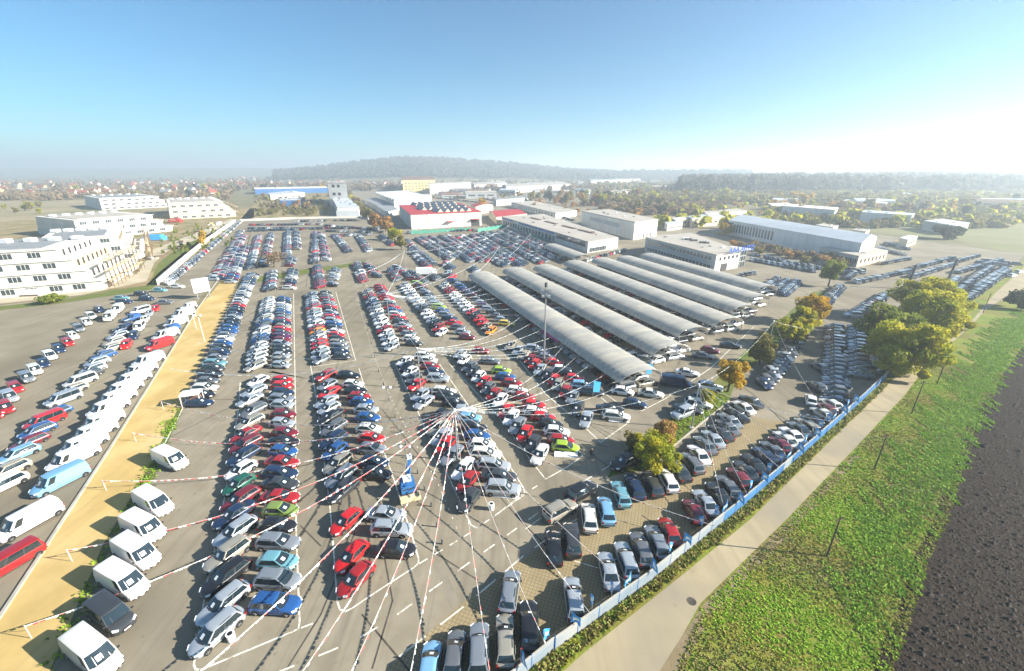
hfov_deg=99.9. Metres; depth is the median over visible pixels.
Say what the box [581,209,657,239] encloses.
warehouse
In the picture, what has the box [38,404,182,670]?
weeds
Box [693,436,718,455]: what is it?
saloon car
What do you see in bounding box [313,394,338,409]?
saloon car
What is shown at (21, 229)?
building site
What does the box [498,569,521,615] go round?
estate car
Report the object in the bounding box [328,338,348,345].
estate car
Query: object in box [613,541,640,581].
estate car
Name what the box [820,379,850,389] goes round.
saloon car
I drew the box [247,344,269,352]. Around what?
saloon car
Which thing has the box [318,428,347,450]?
estate car
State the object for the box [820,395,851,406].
saloon car
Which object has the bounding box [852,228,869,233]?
garage
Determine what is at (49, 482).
panel van
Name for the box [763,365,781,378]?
estate car
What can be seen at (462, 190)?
shed
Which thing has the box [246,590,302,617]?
estate car
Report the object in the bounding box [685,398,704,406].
saloon car
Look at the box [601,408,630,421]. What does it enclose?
estate car
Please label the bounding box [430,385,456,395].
estate car
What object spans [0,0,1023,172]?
sky
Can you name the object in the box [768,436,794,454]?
hatchback
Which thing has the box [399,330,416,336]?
hatchback
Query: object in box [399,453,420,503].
lift lorry
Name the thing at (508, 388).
hatchback
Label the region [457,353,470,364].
hatchback
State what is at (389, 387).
lamp post
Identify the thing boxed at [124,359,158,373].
panel van
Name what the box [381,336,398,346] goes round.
estate car
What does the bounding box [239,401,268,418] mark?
estate car
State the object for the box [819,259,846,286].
tree
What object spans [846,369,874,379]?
estate car
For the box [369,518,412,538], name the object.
estate car
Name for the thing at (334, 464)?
estate car
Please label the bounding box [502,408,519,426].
saloon car
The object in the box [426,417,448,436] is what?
saloon car
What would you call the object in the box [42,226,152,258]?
terraced flats
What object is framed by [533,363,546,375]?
saloon car
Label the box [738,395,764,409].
saloon car
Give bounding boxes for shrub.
[729,239,737,245]
[737,241,744,246]
[750,240,758,245]
[754,246,763,253]
[771,245,781,249]
[771,249,783,255]
[781,247,791,250]
[784,250,794,258]
[791,250,802,257]
[797,250,809,255]
[799,255,810,262]
[808,250,816,256]
[812,254,823,260]
[820,255,831,261]
[830,253,841,258]
[837,258,849,264]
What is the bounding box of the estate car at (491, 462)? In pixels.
[476,456,510,470]
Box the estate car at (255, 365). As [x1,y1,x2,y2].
[243,359,267,372]
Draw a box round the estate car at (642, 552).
[628,531,652,569]
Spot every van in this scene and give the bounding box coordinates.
[0,387,19,402]
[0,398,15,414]
[0,495,65,543]
[16,369,36,383]
[25,362,43,375]
[28,458,91,498]
[41,349,58,360]
[44,439,101,472]
[56,427,110,452]
[57,621,124,670]
[71,322,85,332]
[72,416,119,437]
[79,317,92,326]
[81,406,125,426]
[83,311,97,319]
[85,393,131,417]
[93,555,150,601]
[98,385,138,401]
[102,309,117,321]
[106,376,143,392]
[109,529,161,571]
[111,302,124,312]
[113,322,132,331]
[116,367,152,382]
[117,506,166,542]
[121,312,140,321]
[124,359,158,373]
[131,350,165,364]
[131,483,174,517]
[144,335,174,350]
[150,443,188,471]
[151,326,180,339]
[163,315,188,327]
[164,323,180,329]
[171,307,195,317]
[180,301,197,308]
[660,372,692,389]
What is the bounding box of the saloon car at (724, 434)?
[708,424,735,442]
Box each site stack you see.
[18,289,40,296]
[142,234,166,240]
[168,218,182,222]
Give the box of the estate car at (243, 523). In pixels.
[211,513,258,548]
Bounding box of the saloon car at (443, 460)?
[439,443,464,466]
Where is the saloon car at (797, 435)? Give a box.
[778,426,807,445]
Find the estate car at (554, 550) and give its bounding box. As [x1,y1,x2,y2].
[544,530,563,567]
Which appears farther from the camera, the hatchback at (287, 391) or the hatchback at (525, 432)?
the hatchback at (287, 391)
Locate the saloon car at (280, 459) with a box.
[263,454,299,468]
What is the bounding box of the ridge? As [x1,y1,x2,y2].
[0,168,285,176]
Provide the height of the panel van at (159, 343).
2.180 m
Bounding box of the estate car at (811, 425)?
[794,418,820,434]
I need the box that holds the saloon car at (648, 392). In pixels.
[637,387,663,398]
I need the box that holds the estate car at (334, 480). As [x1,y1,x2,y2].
[324,462,358,488]
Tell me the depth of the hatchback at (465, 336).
106.29 m
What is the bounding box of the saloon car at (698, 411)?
[673,402,702,415]
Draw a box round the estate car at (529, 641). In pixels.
[517,600,539,653]
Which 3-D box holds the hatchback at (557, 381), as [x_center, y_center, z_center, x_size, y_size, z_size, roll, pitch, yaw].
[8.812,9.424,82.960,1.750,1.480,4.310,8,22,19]
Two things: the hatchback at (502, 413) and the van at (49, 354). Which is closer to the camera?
the hatchback at (502, 413)
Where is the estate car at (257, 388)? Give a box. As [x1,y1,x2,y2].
[240,383,268,397]
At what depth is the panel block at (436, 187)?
816.03 m
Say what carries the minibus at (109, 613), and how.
on the sales lot at (159, 633)
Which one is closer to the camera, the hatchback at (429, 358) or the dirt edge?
the dirt edge
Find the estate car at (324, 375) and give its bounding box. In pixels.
[314,368,336,381]
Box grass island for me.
[608,383,734,476]
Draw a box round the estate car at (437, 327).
[431,323,444,331]
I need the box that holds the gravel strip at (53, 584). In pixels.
[0,277,239,670]
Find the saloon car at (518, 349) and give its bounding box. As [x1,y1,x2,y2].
[512,345,523,354]
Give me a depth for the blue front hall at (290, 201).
514.78 m
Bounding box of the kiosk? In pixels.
[178,388,203,406]
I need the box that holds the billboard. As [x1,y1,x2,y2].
[190,277,210,299]
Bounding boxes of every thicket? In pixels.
[0,176,234,200]
[159,222,234,253]
[225,176,615,190]
[254,193,329,215]
[432,189,593,198]
[515,180,953,215]
[589,179,1023,204]
[598,189,727,215]
[653,190,1023,227]
[764,191,1023,228]
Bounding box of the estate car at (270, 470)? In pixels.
[260,464,298,478]
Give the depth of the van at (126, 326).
112.19 m
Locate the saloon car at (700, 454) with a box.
[686,445,712,466]
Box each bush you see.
[33,293,67,303]
[700,388,715,405]
[1002,289,1023,309]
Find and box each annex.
[489,209,526,223]
[819,247,887,266]
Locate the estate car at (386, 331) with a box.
[378,328,393,337]
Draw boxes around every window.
[0,254,12,259]
[0,289,15,295]
[0,558,5,567]
[6,549,23,564]
[7,277,22,283]
[16,264,30,270]
[25,541,40,552]
[27,252,40,258]
[33,275,47,281]
[42,263,55,268]
[42,413,52,420]
[49,285,63,291]
[53,410,63,416]
[57,273,70,279]
[61,392,70,398]
[71,389,79,394]
[72,283,85,289]
[83,605,90,614]
[90,610,99,621]
[100,238,109,242]
[110,246,119,250]
[225,546,235,558]
[236,539,248,549]
[469,665,486,670]
[487,485,497,489]
[498,486,506,490]
[543,507,550,516]
[552,510,560,517]
[566,488,574,497]
[567,546,580,551]
[576,490,583,497]
[590,217,619,226]
[850,258,856,263]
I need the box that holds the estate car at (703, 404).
[684,396,712,409]
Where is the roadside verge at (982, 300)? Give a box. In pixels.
[529,261,1023,670]
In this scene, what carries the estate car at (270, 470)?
on the sales lot at (159, 633)
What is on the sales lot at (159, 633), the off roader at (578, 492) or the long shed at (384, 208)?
the off roader at (578, 492)
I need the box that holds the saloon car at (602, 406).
[596,403,623,413]
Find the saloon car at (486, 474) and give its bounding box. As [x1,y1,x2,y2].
[481,468,516,482]
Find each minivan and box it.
[0,441,42,464]
[0,457,33,475]
[0,469,31,491]
[16,420,58,439]
[186,604,246,659]
[200,363,224,371]
[245,350,267,362]
[247,347,268,357]
[251,566,301,592]
[311,348,330,359]
[329,342,348,349]
[579,503,597,533]
[596,496,616,526]
[635,353,655,364]
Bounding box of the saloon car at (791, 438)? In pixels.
[772,431,798,450]
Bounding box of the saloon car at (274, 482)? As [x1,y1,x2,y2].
[259,476,299,490]
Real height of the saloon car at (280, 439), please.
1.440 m
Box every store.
[664,221,682,230]
[671,217,689,225]
[688,214,724,226]
[703,208,746,215]
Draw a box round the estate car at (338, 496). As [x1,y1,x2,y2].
[326,475,360,503]
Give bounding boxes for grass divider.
[714,290,827,387]
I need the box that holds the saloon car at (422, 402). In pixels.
[413,394,434,409]
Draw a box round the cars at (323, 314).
[5,197,1023,392]
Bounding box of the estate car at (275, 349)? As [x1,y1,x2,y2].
[270,347,292,354]
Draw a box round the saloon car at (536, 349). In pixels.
[529,347,549,353]
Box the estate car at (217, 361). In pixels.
[202,358,227,365]
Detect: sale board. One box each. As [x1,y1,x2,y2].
[492,495,518,498]
[554,451,577,457]
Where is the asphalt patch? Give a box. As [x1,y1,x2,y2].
[266,369,310,378]
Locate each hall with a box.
[254,186,327,193]
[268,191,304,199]
[278,198,303,205]
[332,198,359,215]
[374,190,431,210]
[399,201,481,228]
[504,181,570,191]
[589,178,639,183]
[610,189,631,193]
[727,214,876,253]
[781,204,838,216]
[843,199,887,208]
[859,210,914,226]
[922,219,969,232]
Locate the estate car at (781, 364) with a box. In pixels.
[773,359,786,371]
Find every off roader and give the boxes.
[425,372,449,383]
[466,621,491,670]
[484,478,520,497]
[541,498,577,524]
[562,522,581,559]
[564,480,597,503]
[610,449,640,472]
[670,403,693,420]
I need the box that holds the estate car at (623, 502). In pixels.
[610,481,631,508]
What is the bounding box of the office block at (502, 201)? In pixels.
[493,195,528,205]
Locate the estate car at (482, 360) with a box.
[478,356,500,364]
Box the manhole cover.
[687,597,696,605]
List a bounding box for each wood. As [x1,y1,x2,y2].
[583,168,752,180]
[673,170,1023,193]
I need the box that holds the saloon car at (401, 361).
[396,355,413,366]
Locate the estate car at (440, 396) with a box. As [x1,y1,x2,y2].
[435,389,460,399]
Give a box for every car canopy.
[468,271,661,387]
[502,267,687,362]
[533,264,707,338]
[544,243,590,262]
[564,260,742,335]
[592,257,756,319]
[616,255,769,307]
[639,253,776,295]
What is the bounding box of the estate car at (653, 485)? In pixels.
[640,472,664,498]
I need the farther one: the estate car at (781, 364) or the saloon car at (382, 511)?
the estate car at (781, 364)
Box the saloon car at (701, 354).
[692,351,714,359]
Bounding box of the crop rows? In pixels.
[820,308,1023,670]
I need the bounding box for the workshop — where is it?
[501,214,617,252]
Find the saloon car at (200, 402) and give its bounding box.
[183,397,213,407]
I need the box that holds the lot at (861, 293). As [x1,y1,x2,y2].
[806,250,1023,305]
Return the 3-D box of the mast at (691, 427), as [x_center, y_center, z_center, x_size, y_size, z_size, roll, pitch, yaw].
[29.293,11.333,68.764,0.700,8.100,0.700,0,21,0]
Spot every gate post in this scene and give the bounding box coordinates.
[903,265,917,287]
[948,259,958,277]
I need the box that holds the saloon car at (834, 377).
[820,375,850,383]
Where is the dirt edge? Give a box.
[660,454,859,670]
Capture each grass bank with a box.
[0,233,210,309]
[148,231,214,284]
[160,405,182,444]
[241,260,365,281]
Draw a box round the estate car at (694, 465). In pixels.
[680,452,705,475]
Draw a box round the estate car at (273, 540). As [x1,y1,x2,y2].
[253,531,300,552]
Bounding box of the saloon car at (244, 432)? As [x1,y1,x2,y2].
[229,424,262,444]
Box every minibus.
[0,535,47,576]
[21,407,67,430]
[43,387,83,407]
[62,370,98,388]
[82,588,136,636]
[129,304,151,313]
[132,320,145,330]
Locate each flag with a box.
[520,650,527,670]
[543,628,549,643]
[570,611,580,626]
[592,381,600,397]
[625,571,631,586]
[650,558,657,574]
[682,532,691,544]
[699,516,703,528]
[714,505,718,516]
[736,491,744,504]
[760,472,768,482]
[767,463,771,474]
[796,441,804,453]
[813,427,821,436]
[819,420,823,429]
[841,404,848,413]
[852,394,859,402]
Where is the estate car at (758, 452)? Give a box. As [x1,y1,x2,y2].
[751,447,780,468]
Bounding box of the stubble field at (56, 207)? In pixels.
[0,198,224,221]
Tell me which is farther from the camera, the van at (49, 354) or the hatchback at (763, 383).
the van at (49, 354)
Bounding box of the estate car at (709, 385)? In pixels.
[696,379,723,391]
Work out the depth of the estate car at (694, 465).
59.57 m
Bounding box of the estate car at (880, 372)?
[872,369,898,377]
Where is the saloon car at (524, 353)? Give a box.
[517,350,529,359]
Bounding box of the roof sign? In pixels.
[729,244,753,252]
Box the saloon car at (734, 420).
[717,413,742,429]
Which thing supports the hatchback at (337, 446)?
on the sales lot at (159, 633)
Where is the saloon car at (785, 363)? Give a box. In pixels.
[776,357,789,368]
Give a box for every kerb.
[0,281,216,618]
[641,400,729,470]
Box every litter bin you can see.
[225,629,235,643]
[488,501,493,510]
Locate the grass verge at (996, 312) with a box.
[683,289,1023,670]
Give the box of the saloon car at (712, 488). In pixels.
[704,482,732,509]
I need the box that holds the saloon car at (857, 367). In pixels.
[847,365,873,373]
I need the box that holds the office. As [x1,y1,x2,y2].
[644,233,750,270]
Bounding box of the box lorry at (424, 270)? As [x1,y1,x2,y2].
[416,267,436,274]
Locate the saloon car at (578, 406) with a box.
[570,400,584,416]
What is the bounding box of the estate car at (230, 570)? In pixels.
[199,554,252,598]
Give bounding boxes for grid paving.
[385,418,784,670]
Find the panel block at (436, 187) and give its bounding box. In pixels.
[429,181,470,193]
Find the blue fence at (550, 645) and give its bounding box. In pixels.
[511,371,887,670]
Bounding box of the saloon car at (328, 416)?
[317,408,344,425]
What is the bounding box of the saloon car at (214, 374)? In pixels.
[196,370,223,377]
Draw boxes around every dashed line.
[280,466,608,670]
[357,299,460,537]
[399,506,596,656]
[419,486,536,563]
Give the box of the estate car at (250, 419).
[234,412,265,430]
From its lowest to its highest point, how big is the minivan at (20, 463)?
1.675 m
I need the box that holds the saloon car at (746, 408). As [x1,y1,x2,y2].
[731,400,756,415]
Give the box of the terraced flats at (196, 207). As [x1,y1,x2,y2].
[166,197,239,218]
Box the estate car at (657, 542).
[643,525,670,560]
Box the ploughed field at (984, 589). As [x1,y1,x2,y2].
[873,345,1023,670]
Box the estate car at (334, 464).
[322,450,353,475]
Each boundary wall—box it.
[156,219,235,284]
[240,216,368,220]
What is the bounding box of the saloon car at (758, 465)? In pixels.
[740,453,769,476]
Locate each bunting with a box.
[25,410,453,625]
[68,411,451,550]
[103,410,452,481]
[134,410,451,444]
[161,401,450,425]
[174,349,413,375]
[198,341,415,358]
[201,411,453,670]
[235,313,411,348]
[303,412,453,670]
[351,413,453,670]
[391,295,499,305]
[411,410,454,669]
[417,349,453,408]
[419,339,545,351]
[424,344,564,355]
[455,410,631,586]
[455,411,590,613]
[455,412,545,643]
[455,414,489,670]
[456,363,591,409]
[457,411,714,525]
[458,386,693,414]
[460,349,560,408]
[463,384,623,412]
[464,357,575,408]
[488,375,603,409]
[699,385,746,492]
[699,387,725,512]
[700,385,796,443]
[700,386,778,466]
[706,387,828,420]
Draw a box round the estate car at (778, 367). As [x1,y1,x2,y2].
[766,362,784,375]
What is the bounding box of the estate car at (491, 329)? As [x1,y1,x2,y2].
[485,325,496,334]
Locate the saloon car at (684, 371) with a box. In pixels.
[675,367,699,377]
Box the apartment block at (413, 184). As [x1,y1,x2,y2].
[402,176,434,191]
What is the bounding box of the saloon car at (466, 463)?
[451,456,475,480]
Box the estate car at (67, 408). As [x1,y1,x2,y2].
[48,404,73,412]
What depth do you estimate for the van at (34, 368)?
88.32 m
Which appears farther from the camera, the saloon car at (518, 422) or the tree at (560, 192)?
the tree at (560, 192)
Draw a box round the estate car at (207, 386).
[190,382,218,391]
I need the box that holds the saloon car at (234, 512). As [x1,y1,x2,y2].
[211,498,256,530]
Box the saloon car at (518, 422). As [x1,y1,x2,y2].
[508,416,526,434]
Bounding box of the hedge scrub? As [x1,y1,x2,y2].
[533,382,886,670]
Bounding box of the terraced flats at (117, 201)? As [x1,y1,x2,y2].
[84,193,167,209]
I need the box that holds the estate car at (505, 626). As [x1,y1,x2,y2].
[493,613,516,670]
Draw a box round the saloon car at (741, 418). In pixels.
[723,407,750,423]
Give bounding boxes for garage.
[815,223,838,228]
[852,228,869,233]
[898,235,917,246]
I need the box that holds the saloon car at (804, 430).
[786,421,814,439]
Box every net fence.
[411,227,470,233]
[478,223,506,231]
[527,232,545,240]
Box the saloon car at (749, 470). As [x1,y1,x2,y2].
[732,460,761,484]
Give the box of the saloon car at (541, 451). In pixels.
[530,443,549,465]
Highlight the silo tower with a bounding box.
[327,181,347,205]
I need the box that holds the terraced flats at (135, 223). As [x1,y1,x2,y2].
[35,210,177,234]
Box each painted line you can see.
[164,287,238,443]
[193,293,300,670]
[310,365,418,611]
[312,293,355,366]
[395,364,525,527]
[450,365,582,479]
[516,356,629,441]
[606,330,749,410]
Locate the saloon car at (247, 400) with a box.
[235,392,264,407]
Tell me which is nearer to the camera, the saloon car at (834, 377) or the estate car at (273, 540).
the estate car at (273, 540)
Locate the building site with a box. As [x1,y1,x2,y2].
[0,208,253,290]
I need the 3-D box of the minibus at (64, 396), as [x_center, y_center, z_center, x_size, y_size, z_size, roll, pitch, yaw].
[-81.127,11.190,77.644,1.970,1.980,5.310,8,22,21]
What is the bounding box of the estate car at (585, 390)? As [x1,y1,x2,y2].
[578,385,604,396]
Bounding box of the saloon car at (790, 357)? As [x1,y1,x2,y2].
[776,351,794,361]
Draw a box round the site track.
[0,219,232,303]
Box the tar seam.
[171,274,787,670]
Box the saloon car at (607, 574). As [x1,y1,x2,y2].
[597,551,621,593]
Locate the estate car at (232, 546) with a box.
[202,533,253,574]
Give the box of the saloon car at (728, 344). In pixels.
[719,341,741,349]
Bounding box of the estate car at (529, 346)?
[524,343,542,349]
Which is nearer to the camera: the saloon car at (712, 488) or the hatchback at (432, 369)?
the saloon car at (712, 488)
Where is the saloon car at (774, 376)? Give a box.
[760,370,779,382]
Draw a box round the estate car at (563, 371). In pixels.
[555,367,578,375]
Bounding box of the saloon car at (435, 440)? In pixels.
[430,426,453,446]
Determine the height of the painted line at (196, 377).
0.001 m
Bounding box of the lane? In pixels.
[564,268,1023,670]
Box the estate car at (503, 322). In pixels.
[498,319,515,326]
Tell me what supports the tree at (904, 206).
on the meadow
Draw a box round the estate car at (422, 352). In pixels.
[414,350,435,358]
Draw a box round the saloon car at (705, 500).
[691,489,720,518]
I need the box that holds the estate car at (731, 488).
[714,475,740,501]
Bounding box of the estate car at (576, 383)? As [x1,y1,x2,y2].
[570,379,592,388]
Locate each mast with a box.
[416,347,422,389]
[453,408,459,461]
[541,282,551,362]
[689,383,699,428]
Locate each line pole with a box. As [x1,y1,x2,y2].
[826,516,843,556]
[874,434,888,469]
[911,381,925,413]
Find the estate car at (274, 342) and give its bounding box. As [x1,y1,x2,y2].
[271,339,291,345]
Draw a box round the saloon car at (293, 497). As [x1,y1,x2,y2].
[258,488,300,504]
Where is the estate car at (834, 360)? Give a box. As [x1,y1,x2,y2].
[821,358,848,364]
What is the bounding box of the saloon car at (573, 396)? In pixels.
[565,389,579,404]
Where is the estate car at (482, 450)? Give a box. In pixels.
[469,445,501,458]
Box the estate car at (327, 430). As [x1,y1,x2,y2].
[319,417,348,436]
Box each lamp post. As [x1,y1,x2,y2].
[382,386,391,406]
[398,445,410,463]
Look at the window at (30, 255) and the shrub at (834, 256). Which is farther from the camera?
the shrub at (834, 256)
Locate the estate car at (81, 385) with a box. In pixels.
[61,381,89,390]
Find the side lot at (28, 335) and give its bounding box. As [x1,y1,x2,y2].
[0,221,253,610]
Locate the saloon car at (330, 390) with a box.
[317,385,341,399]
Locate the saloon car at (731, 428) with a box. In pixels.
[715,419,741,436]
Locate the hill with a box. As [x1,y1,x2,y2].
[271,155,616,181]
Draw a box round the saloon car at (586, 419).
[579,410,593,428]
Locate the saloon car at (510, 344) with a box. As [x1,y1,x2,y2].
[504,340,516,349]
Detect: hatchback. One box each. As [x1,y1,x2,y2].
[188,389,215,398]
[195,376,219,383]
[206,353,227,360]
[221,472,256,496]
[224,458,258,481]
[245,356,267,366]
[246,374,269,386]
[254,550,299,570]
[256,516,296,533]
[260,501,298,518]
[266,443,297,456]
[268,416,295,428]
[269,360,291,369]
[269,387,294,395]
[269,399,294,409]
[269,408,296,418]
[269,426,298,437]
[270,351,291,357]
[270,356,290,362]
[270,375,293,382]
[270,380,293,389]
[271,343,290,349]
[310,333,326,342]
[310,337,327,346]
[310,341,328,350]
[311,345,328,354]
[312,354,330,364]
[317,378,338,391]
[317,400,341,415]
[321,440,349,460]
[328,335,345,340]
[328,506,363,536]
[331,347,349,353]
[331,351,351,359]
[333,538,370,574]
[335,559,375,598]
[341,379,364,387]
[343,385,366,394]
[346,391,370,400]
[349,396,373,406]
[353,403,378,414]
[353,411,380,422]
[354,422,382,433]
[356,431,385,443]
[356,441,386,455]
[357,454,388,468]
[359,465,392,481]
[375,538,416,559]
[380,333,395,341]
[384,341,399,350]
[397,325,413,331]
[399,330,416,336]
[399,360,415,371]
[401,365,418,377]
[402,334,419,341]
[405,339,422,346]
[405,371,422,383]
[407,378,425,391]
[418,640,442,670]
[419,355,437,363]
[420,361,440,369]
[423,367,444,375]
[430,407,449,422]
[435,327,447,335]
[436,435,455,455]
[441,396,465,407]
[442,629,467,670]
[450,323,465,329]
[452,404,476,414]
[453,348,466,358]
[454,328,470,334]
[455,469,479,493]
[456,411,481,422]
[456,486,481,512]
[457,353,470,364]
[458,333,475,340]
[460,420,486,431]
[462,428,490,440]
[466,365,480,376]
[467,437,495,448]
[471,346,489,354]
[471,370,485,382]
[476,375,491,388]
[480,381,495,394]
[481,322,491,330]
[485,387,501,401]
[491,365,511,374]
[492,392,508,406]
[494,371,515,380]
[497,402,514,418]
[500,377,522,386]
[505,385,527,394]
[512,391,535,400]
[516,424,533,442]
[522,398,545,408]
[522,405,546,416]
[524,354,536,364]
[524,434,542,453]
[528,358,540,369]
[530,410,555,421]
[536,417,562,428]
[537,352,555,359]
[542,368,553,380]
[543,424,569,436]
[544,357,563,365]
[546,433,574,444]
[547,373,559,385]
[551,364,571,372]
[551,378,563,391]
[551,439,579,452]
[558,384,571,398]
[563,373,584,381]
[611,385,634,396]
[622,396,647,409]
[657,517,682,548]
[681,499,707,526]
[700,345,719,353]
[725,467,753,489]
[754,377,772,389]
[758,373,775,385]
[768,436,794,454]
[776,353,791,364]
[779,348,795,358]
[800,414,825,428]
[804,394,816,406]
[806,381,827,392]
[809,407,834,421]
[810,363,829,372]
[816,402,838,416]
[818,398,842,411]
[821,389,850,399]
[822,370,848,378]
[826,384,849,394]
[829,366,847,372]
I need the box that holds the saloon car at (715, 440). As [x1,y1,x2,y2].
[701,430,726,449]
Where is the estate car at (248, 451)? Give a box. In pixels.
[225,443,261,467]
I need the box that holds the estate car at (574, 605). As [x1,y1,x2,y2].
[562,576,585,623]
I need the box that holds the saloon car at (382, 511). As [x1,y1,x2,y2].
[365,505,406,522]
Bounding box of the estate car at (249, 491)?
[219,484,261,512]
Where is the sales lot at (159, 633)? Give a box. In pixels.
[51,219,1010,670]
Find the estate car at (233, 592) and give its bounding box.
[194,578,251,628]
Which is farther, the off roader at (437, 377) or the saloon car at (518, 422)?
the off roader at (437, 377)
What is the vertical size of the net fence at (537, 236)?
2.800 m
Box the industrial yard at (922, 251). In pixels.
[332,189,1017,280]
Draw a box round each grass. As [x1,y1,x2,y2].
[627,392,729,469]
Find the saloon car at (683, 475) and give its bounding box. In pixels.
[667,459,693,483]
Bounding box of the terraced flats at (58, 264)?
[0,235,144,297]
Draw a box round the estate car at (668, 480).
[656,468,680,493]
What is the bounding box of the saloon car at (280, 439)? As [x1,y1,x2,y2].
[266,435,299,446]
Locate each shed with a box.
[364,197,397,215]
[438,191,461,195]
[440,193,464,197]
[450,188,472,192]
[465,191,496,198]
[467,189,486,190]
[471,202,492,213]
[499,189,518,194]
[574,188,589,193]
[760,203,789,209]
[771,198,798,202]
[851,198,895,204]
[972,199,1023,205]
[978,198,1020,198]
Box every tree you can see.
[10,206,19,211]
[25,202,32,210]
[34,201,41,206]
[185,189,192,197]
[197,230,205,243]
[260,251,287,267]
[351,197,360,200]
[353,201,363,209]
[359,206,372,220]
[367,212,379,227]
[377,216,393,230]
[386,227,401,240]
[394,234,407,249]
[478,198,485,203]
[527,192,534,198]
[546,190,552,201]
[558,189,564,195]
[563,192,569,202]
[576,191,584,202]
[580,197,587,205]
[591,192,599,203]
[598,193,607,203]
[623,430,638,446]
[625,199,633,205]
[632,428,682,474]
[633,200,642,209]
[635,188,640,194]
[649,190,658,197]
[649,194,655,199]
[653,419,677,443]
[654,202,663,213]
[657,196,665,203]
[661,202,670,212]
[693,195,701,200]
[717,222,733,234]
[717,358,750,391]
[722,187,731,193]
[747,331,778,363]
[769,316,809,342]
[775,205,782,211]
[785,305,823,331]
[790,191,798,196]
[795,293,832,319]
[799,192,809,202]
[808,192,815,199]
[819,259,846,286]
[835,200,847,208]
[842,190,851,195]
[852,301,928,337]
[860,319,958,379]
[863,197,876,206]
[881,204,891,210]
[885,276,977,312]
[891,202,900,209]
[896,202,910,210]
[898,288,978,338]
[907,194,917,202]
[918,200,931,208]
[931,224,967,239]
[947,200,957,209]
[958,196,972,204]
[961,204,972,213]
[972,190,981,195]
[989,203,1004,211]
[1007,200,1021,207]
[1012,193,1020,197]
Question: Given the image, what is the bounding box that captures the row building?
[511,201,576,218]
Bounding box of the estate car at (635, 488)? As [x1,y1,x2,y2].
[624,474,646,501]
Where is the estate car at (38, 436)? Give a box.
[6,431,51,451]
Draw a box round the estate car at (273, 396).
[267,392,295,402]
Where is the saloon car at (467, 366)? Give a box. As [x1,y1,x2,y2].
[461,361,477,372]
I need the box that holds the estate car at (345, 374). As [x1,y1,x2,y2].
[336,370,360,379]
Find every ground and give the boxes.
[0,173,1023,670]
[243,193,333,218]
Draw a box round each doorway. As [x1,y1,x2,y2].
[471,220,479,225]
[720,263,727,270]
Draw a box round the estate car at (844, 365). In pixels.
[824,362,849,369]
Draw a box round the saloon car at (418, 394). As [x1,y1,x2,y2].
[410,387,430,401]
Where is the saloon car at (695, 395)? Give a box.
[691,391,703,397]
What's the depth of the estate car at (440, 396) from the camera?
78.38 m
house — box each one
[77,190,88,193]
[112,186,123,191]
[125,184,135,188]
[159,189,171,192]
[207,189,217,193]
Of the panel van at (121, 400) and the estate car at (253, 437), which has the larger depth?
the panel van at (121, 400)
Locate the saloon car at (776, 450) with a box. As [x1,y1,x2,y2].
[759,441,788,461]
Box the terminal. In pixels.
[472,181,506,187]
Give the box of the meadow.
[822,216,1023,255]
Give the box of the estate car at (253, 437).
[228,432,263,454]

